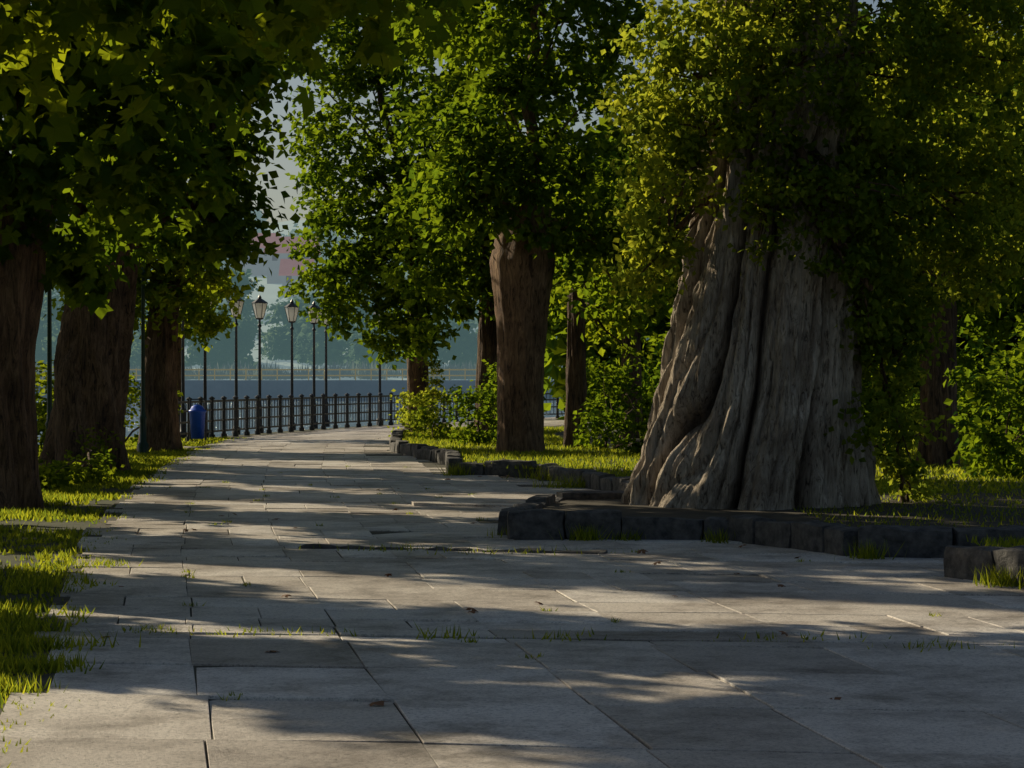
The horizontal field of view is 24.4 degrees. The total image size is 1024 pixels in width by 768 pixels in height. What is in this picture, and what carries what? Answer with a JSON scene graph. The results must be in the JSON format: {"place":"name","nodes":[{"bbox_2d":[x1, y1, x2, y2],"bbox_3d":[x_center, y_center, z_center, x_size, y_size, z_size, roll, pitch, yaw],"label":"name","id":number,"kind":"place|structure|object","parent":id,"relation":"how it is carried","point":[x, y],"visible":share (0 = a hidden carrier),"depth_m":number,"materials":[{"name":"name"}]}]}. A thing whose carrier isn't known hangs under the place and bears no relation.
{"place":"outdoors","nodes":[
{"label":"outdoors","id":0,"kind":"place"},
{"bbox_2d":[38,368,475,379],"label":"railing","id":1,"kind":"object","parent":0,"point":[308,369],"visible":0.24,"depth_m":301.94,"materials":[{"name":"metal"}]},
{"bbox_2d":[42,214,553,379],"bbox_3d":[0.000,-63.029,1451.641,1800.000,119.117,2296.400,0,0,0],"label":"hills","id":2,"kind":"structure","parent":0,"point":[269,294],"depth_m":377.86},
{"bbox_2d":[233,248,266,275],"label":"walls","id":3,"kind":"structure","parent":2,"relation":"on","point":[259,269],"depth_m":466.44,"materials":[{"name":"paint"}]},
{"bbox_2d":[251,233,278,247],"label":"roof","id":4,"kind":"structure","parent":3,"relation":"on","point":[261,234],"depth_m":468.83,"materials":[{"name":"tile"}]},
{"bbox_2d":[52,210,493,323],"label":"distant trees","id":5,"kind":"object","parent":2,"relation":"on","point":[259,214],"depth_m":507.27,"materials":[{"name":"green plant"}]},
{"bbox_2d":[267,253,310,283],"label":"walls","id":6,"kind":"structure","parent":2,"relation":"on","point":[275,277],"depth_m":448.44,"materials":[{"name":"paint"}]},
{"bbox_2d":[272,254,308,260],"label":"windows","id":7,"kind":"structure","parent":6,"relation":"attached to","point":[274,258],"depth_m":448.38,"materials":[{"name":"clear glass"}]},
{"bbox_2d":[263,237,320,254],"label":"roof","id":8,"kind":"structure","parent":6,"relation":"on","point":[280,249],"depth_m":450.31,"materials":[{"name":"tile"}]},
{"bbox_2d":[282,276,306,296],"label":"walls","id":9,"kind":"structure","parent":2,"relation":"on","point":[295,278],"depth_m":421.95,"materials":[{"name":"paint"}]},
{"bbox_2d":[286,276,300,282],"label":"windows","id":10,"kind":"structure","parent":9,"relation":"attached to","point":[289,279],"depth_m":421.90,"materials":[{"name":"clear glass"}]},
{"bbox_2d":[279,259,315,275],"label":"roof","id":11,"kind":"structure","parent":9,"relation":"attached to","point":[286,266],"depth_m":423.12,"materials":[{"name":"tile"}]},
{"bbox_2d":[35,359,562,379],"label":"reeds","id":12,"kind":"object","parent":2,"relation":"on","point":[329,372],"visible":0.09,"depth_m":305.73,"materials":[{"name":"green plant"}]},
{"bbox_2d":[35,268,648,372],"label":"distant trees","id":13,"kind":"object","parent":2,"relation":"on","point":[463,348],"visible":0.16,"depth_m":319.26,"materials":[{"name":"green plant"}]},
{"bbox_2d":[36,401,564,443],"bbox_3d":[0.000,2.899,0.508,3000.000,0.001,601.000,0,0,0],"label":"lake water","id":14,"kind":"structure","parent":0,"point":[217,434],"depth_m":181.88,"materials":[{"name":"blue liquid"}]},
{"bbox_2d":[0,422,887,705],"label":"park lawn","id":15,"kind":"structure","parent":0,"point":[56,524],"depth_m":26.49,"materials":[{"name":"plant"}]},
{"bbox_2d":[45,219,58,430],"bbox_3d":[-9.000,-0.900,45.998,0.500,4.960,0.433,0,0,0],"label":"street lamp","id":16,"kind":"object","parent":15,"relation":"on","point":[49,350],"visible":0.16,"depth_m":45.96,"materials":[{"name":"black metal"}]},
{"bbox_2d":[38,422,126,492],"bbox_3d":[-7.040,1.175,38.018,1.620,0.998,7.230,0,0,0],"label":"bush","id":17,"kind":"object","parent":15,"relation":"on","point":[61,474],"visible":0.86,"depth_m":37.63,"materials":[{"name":"green plant"}]},
{"bbox_2d":[35,360,137,459],"bbox_3d":[-9.389,0.537,48.523,2.892,2.242,6.072,0,0,-18],"label":"bush","id":18,"kind":"object","parent":15,"relation":"on","point":[41,410],"visible":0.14,"depth_m":48.88,"materials":[{"name":"green plant"}]},
{"bbox_2d":[0,436,251,767],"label":"grass","id":19,"kind":"structure","parent":15,"relation":"on","point":[143,464],"depth_m":24.40,"materials":[{"name":"green plant"}]},
{"bbox_2d":[0,0,269,508],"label":"maple tree","id":20,"kind":"object","parent":15,"relation":"on","point":[38,257],"visible":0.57,"depth_m":30.57,"materials":[{"name":"green plant"}]},
{"bbox_2d":[137,261,148,452],"bbox_3d":[-8.350,-0.970,53.498,0.500,5.060,0.433,0,0,0],"label":"street lamp","id":21,"kind":"object","parent":15,"relation":"on","point":[142,445],"visible":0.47,"depth_m":53.46,"materials":[{"name":"black metal"}]},
{"bbox_2d":[124,372,182,444],"bbox_3d":[-9.299,0.522,58.675,2.760,2.183,2.251,0,0,-21],"label":"bush","id":22,"kind":"object","parent":15,"relation":"on","point":[133,390],"visible":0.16,"depth_m":58.51,"materials":[{"name":"green plant"}]},
{"bbox_2d":[42,110,274,450],"bbox_3d":[-8.551,-2.978,54.901,6.022,9.269,5.070,0,0,0],"label":"maple tree","id":23,"kind":"object","parent":15,"relation":"on","point":[167,297],"visible":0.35,"depth_m":54.62,"materials":[{"name":"green plant"}]},
{"bbox_2d":[0,11,337,472],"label":"maple tree","id":24,"kind":"object","parent":15,"relation":"on","point":[92,367],"visible":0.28,"depth_m":42.01,"materials":[{"name":"green plant"}]},
{"bbox_2d":[179,309,186,437],"bbox_3d":[-8.950,-0.598,64.299,0.500,4.260,0.433,0,0,0],"label":"street lamp","id":25,"kind":"object","parent":15,"relation":"on","point":[182,371],"visible":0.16,"depth_m":64.26,"materials":[{"name":"metal"}]},
{"bbox_2d":[189,399,206,440],"bbox_3d":[-8.250,0.963,62.003,0.470,1.150,0.458,0,0,0],"label":"litter bin","id":26,"kind":"object","parent":15,"relation":"on","point":[198,419],"visible":0.94,"depth_m":61.86,"materials":[{"name":"blue plastic"}]},
{"bbox_2d":[136,131,265,413],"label":"maple tree","id":27,"kind":"object","parent":15,"relation":"on","point":[221,295],"visible":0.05,"depth_m":66.33,"materials":[{"name":"green plant"}]},
{"bbox_2d":[203,302,211,437],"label":"street lamp","id":28,"kind":"object","parent":15,"relation":"on","point":[205,377],"visible":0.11,"depth_m":66.96,"materials":[{"name":"metal"}]},
{"bbox_2d":[228,295,243,434],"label":"street lamp","id":29,"kind":"object","parent":15,"relation":"on","point":[240,303],"visible":0.4,"depth_m":70.66,"materials":[{"name":"metal"}]},
{"bbox_2d":[0,0,482,174],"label":"maple tree","id":30,"kind":"object","parent":15,"relation":"on","point":[208,67],"visible":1,"depth_m":19.54,"materials":[{"name":"green plant"}]},
{"bbox_2d":[252,294,267,432],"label":"street lamp","id":31,"kind":"object","parent":15,"relation":"on","point":[259,305],"visible":0.78,"depth_m":72.56,"materials":[{"name":"metal"}]},
{"bbox_2d":[284,299,298,429],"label":"street lamp","id":32,"kind":"object","parent":15,"relation":"on","point":[291,310],"visible":0.81,"depth_m":76.75,"materials":[{"name":"metal"}]},
{"bbox_2d":[307,302,320,428],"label":"street lamp","id":33,"kind":"object","parent":15,"relation":"on","point":[314,321],"visible":0.6,"depth_m":78.76,"materials":[{"name":"metal"}]},
{"bbox_2d":[373,313,383,424],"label":"street lamp","id":34,"kind":"object","parent":15,"relation":"on","point":[377,422],"visible":0.15,"depth_m":84.96,"materials":[{"name":"metal"}]},
{"bbox_2d":[277,3,480,428],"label":"linden tree","id":35,"kind":"object","parent":15,"relation":"on","point":[345,261],"visible":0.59,"depth_m":68.80,"materials":[{"name":"green plant"}]},
{"bbox_2d":[453,460,629,491],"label":"stone kerb","id":36,"kind":"structure","parent":15,"relation":"on","point":[596,480],"depth_m":39.06,"materials":[{"name":"grey stone"}]},
{"bbox_2d":[498,490,623,534],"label":"stone kerb","id":37,"kind":"structure","parent":15,"relation":"on","point":[537,501],"depth_m":28.04,"materials":[{"name":"grey stone"}]},
{"bbox_2d":[402,425,1023,493],"bbox_3d":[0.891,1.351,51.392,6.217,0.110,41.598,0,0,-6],"label":"grass","id":38,"kind":"structure","parent":15,"relation":"on","point":[586,458],"depth_m":45.85,"materials":[{"name":"green plant"}]},
{"bbox_2d":[386,358,455,436],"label":"bush","id":39,"kind":"object","parent":38,"relation":"on","point":[433,391],"visible":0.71,"depth_m":66.37,"materials":[{"name":"green plant"}]},
{"bbox_2d":[402,392,458,440],"bbox_3d":[-1.857,0.914,57.937,1.410,1.451,1.460,0,0,-40],"label":"bush","id":40,"kind":"object","parent":38,"relation":"on","point":[423,415],"visible":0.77,"depth_m":57.84,"materials":[{"name":"green plant"}]},
{"bbox_2d":[366,0,577,431],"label":"linden tree","id":41,"kind":"object","parent":38,"relation":"on","point":[441,268],"visible":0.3,"depth_m":61.36,"materials":[{"name":"green plant"}]},
{"bbox_2d":[438,359,545,444],"bbox_3d":[-0.364,0.471,54.536,1.885,2.303,3.461,0,0,31],"label":"bush","id":42,"kind":"object","parent":38,"relation":"on","point":[474,436],"visible":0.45,"depth_m":53.90,"materials":[{"name":"green plant"}]},
{"bbox_2d":[391,0,671,452],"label":"linden tree","id":43,"kind":"object","parent":38,"relation":"on","point":[531,234],"visible":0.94,"depth_m":47.49,"materials":[{"name":"green plant"}]},
{"bbox_2d":[550,175,659,447],"bbox_3d":[1.787,-1.543,52.163,3.161,6.413,3.904,0,0,0],"label":"linden tree","id":44,"kind":"object","parent":38,"relation":"on","point":[576,387],"visible":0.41,"depth_m":51.43,"materials":[{"name":"green plant"}]},
{"bbox_2d":[515,57,702,437],"bbox_3d":[2.900,-3.380,59.084,5.759,10.051,7.441,0,0,0],"label":"linden tree","id":45,"kind":"object","parent":38,"relation":"on","point":[605,144],"visible":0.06,"depth_m":59.59,"materials":[{"name":"green plant"}]},
{"bbox_2d":[561,352,660,454],"bbox_3d":[2.345,0.463,51.125,2.466,2.379,9.551,0,0,0],"label":"bush","id":46,"kind":"object","parent":38,"relation":"on","point":[621,412],"visible":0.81,"depth_m":54.05,"materials":[{"name":"green plant"}]},
{"bbox_2d":[628,117,886,325],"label":"linden tree","id":47,"kind":"object","parent":38,"relation":"on","point":[666,301],"depth_m":65.67,"materials":[{"name":"green plant"}]},
{"bbox_2d":[614,423,1023,527],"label":"grass","id":48,"kind":"structure","parent":38,"relation":"on","point":[957,471],"depth_m":31.32,"materials":[{"name":"green plant"}]},
{"bbox_2d":[858,27,1023,466],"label":"linden tree","id":49,"kind":"object","parent":38,"relation":"on","point":[935,392],"visible":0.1,"depth_m":40.72,"materials":[{"name":"green plant"}]},
{"bbox_2d":[858,0,1023,377],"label":"linden tree","id":50,"kind":"object","parent":38,"relation":"on","point":[999,331],"visible":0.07,"depth_m":48.19,"materials":[{"name":"green plant"}]},
{"bbox_2d":[861,358,1023,458],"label":"bush","id":51,"kind":"object","parent":38,"relation":"on","point":[986,416],"visible":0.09,"depth_m":45.68,"materials":[{"name":"green plant"}]},
{"bbox_2d":[943,309,1023,478],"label":"bush","id":52,"kind":"object","parent":38,"relation":"on","point":[983,445],"visible":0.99,"depth_m":35.78,"materials":[{"name":"green plant"}]},
{"bbox_2d":[506,508,1023,557],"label":"stone kerb","id":53,"kind":"structure","parent":15,"relation":"on","point":[812,536],"depth_m":23.53,"materials":[{"name":"grey stone"}]},
{"bbox_2d":[539,2,1023,422],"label":"tree mass","id":54,"kind":"object","parent":15,"relation":"on","point":[555,359],"visible":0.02,"depth_m":90.47,"materials":[{"name":"green plant"}]},
{"bbox_2d":[545,493,1023,538],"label":"planter soil","id":55,"kind":"structure","parent":15,"relation":"on","point":[628,510],"depth_m":26.52,"materials":[{"name":"brown soil"}]},
{"bbox_2d":[587,0,1023,510],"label":"poplar tree","id":56,"kind":"object","parent":55,"relation":"on","point":[781,248],"visible":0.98,"depth_m":27.22,"materials":[{"name":"green plant"}]},
{"bbox_2d":[862,376,978,502],"bbox_3d":[4.654,0.765,28.425,1.424,1.736,1.280,0,0,-39],"label":"bush","id":57,"kind":"object","parent":55,"relation":"on","point":[922,494],"visible":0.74,"depth_m":28.27,"materials":[{"name":"green plant"}]},
{"bbox_2d":[593,325,1023,427],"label":"shrub mass","id":58,"kind":"object","parent":15,"relation":"on","point":[651,382],"visible":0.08,"depth_m":74.75,"materials":[{"name":"green plant"}]},
{"bbox_2d":[943,544,1023,585],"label":"stone kerb","id":59,"kind":"structure","parent":15,"relation":"on","point":[960,561],"depth_m":19.41,"materials":[{"name":"grey stone"}]},
{"bbox_2d":[2,0,1020,223],"label":"sky","id":60,"kind":"structure","parent":0,"point":[282,181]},
{"bbox_2d":[0,417,1023,767],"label":"paved path","id":61,"kind":"structure","parent":0,"point":[678,691],"depth_m":14.84,"materials":[{"name":"stone"}]},
{"bbox_2d":[184,446,209,448],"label":"stone slab","id":62,"kind":"structure","parent":61,"relation":"on","point":[198,447],"depth_m":55.81,"materials":[{"name":"stone"}]},
{"bbox_2d":[321,314,329,426],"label":"street lamp","id":63,"kind":"object","parent":61,"relation":"on","point":[325,332],"visible":0.31,"depth_m":81.96,"materials":[{"name":"metal"}]},
{"bbox_2d":[178,391,564,440],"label":"iron fence","id":64,"kind":"object","parent":61,"relation":"on","point":[212,410],"visible":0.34,"depth_m":74.15,"materials":[{"name":"black metal"}]},
{"bbox_2d":[389,425,462,473],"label":"stone kerb","id":65,"kind":"structure","parent":61,"relation":"on","point":[397,444],"depth_m":48.76,"materials":[{"name":"grey stone"}]},
{"bbox_2d":[298,544,607,553],"bbox_3d":[-0.591,1.623,22.872,3.125,0.116,0.237,0,0,17],"label":"drain edging","id":66,"kind":"object","parent":61,"relation":"on","point":[389,547],"visible":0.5,"depth_m":22.80,"materials":[{"name":"stone"}]},
{"bbox_2d":[70,475,841,705],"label":"fallen leaves","id":67,"kind":"object","parent":61,"relation":"on","point":[473,610],"visible":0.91,"depth_m":17.98,"materials":[{"name":"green plant"}]},
{"bbox_2d":[0,461,1023,700],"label":"weeds","id":68,"kind":"object","parent":61,"relation":"on","point":[32,664],"visible":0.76,"depth_m":15.35,"materials":[{"name":"green plant"}]},
{"bbox_2d":[17,631,1009,644],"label":"weeds","id":69,"kind":"object","parent":61,"relation":"on","point":[563,639],"visible":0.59,"depth_m":15.15,"materials":[{"name":"green plant"}]},
{"bbox_2d":[966,534,1023,547],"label":"grass","id":70,"kind":"structure","parent":0,"point":[1007,543],"depth_m":21.32,"materials":[{"name":"green plant"}]},
{"label":"ground","id":71,"kind":"structure","parent":0,"visible":0},
{"bbox_2d":[35,380,560,400],"bbox_3d":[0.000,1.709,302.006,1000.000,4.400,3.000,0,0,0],"label":"quay wall","id":72,"kind":"structure","parent":71,"relation":"on","point":[217,389],"depth_m":300.50,"materials":[{"name":"concrete"}]}
]}

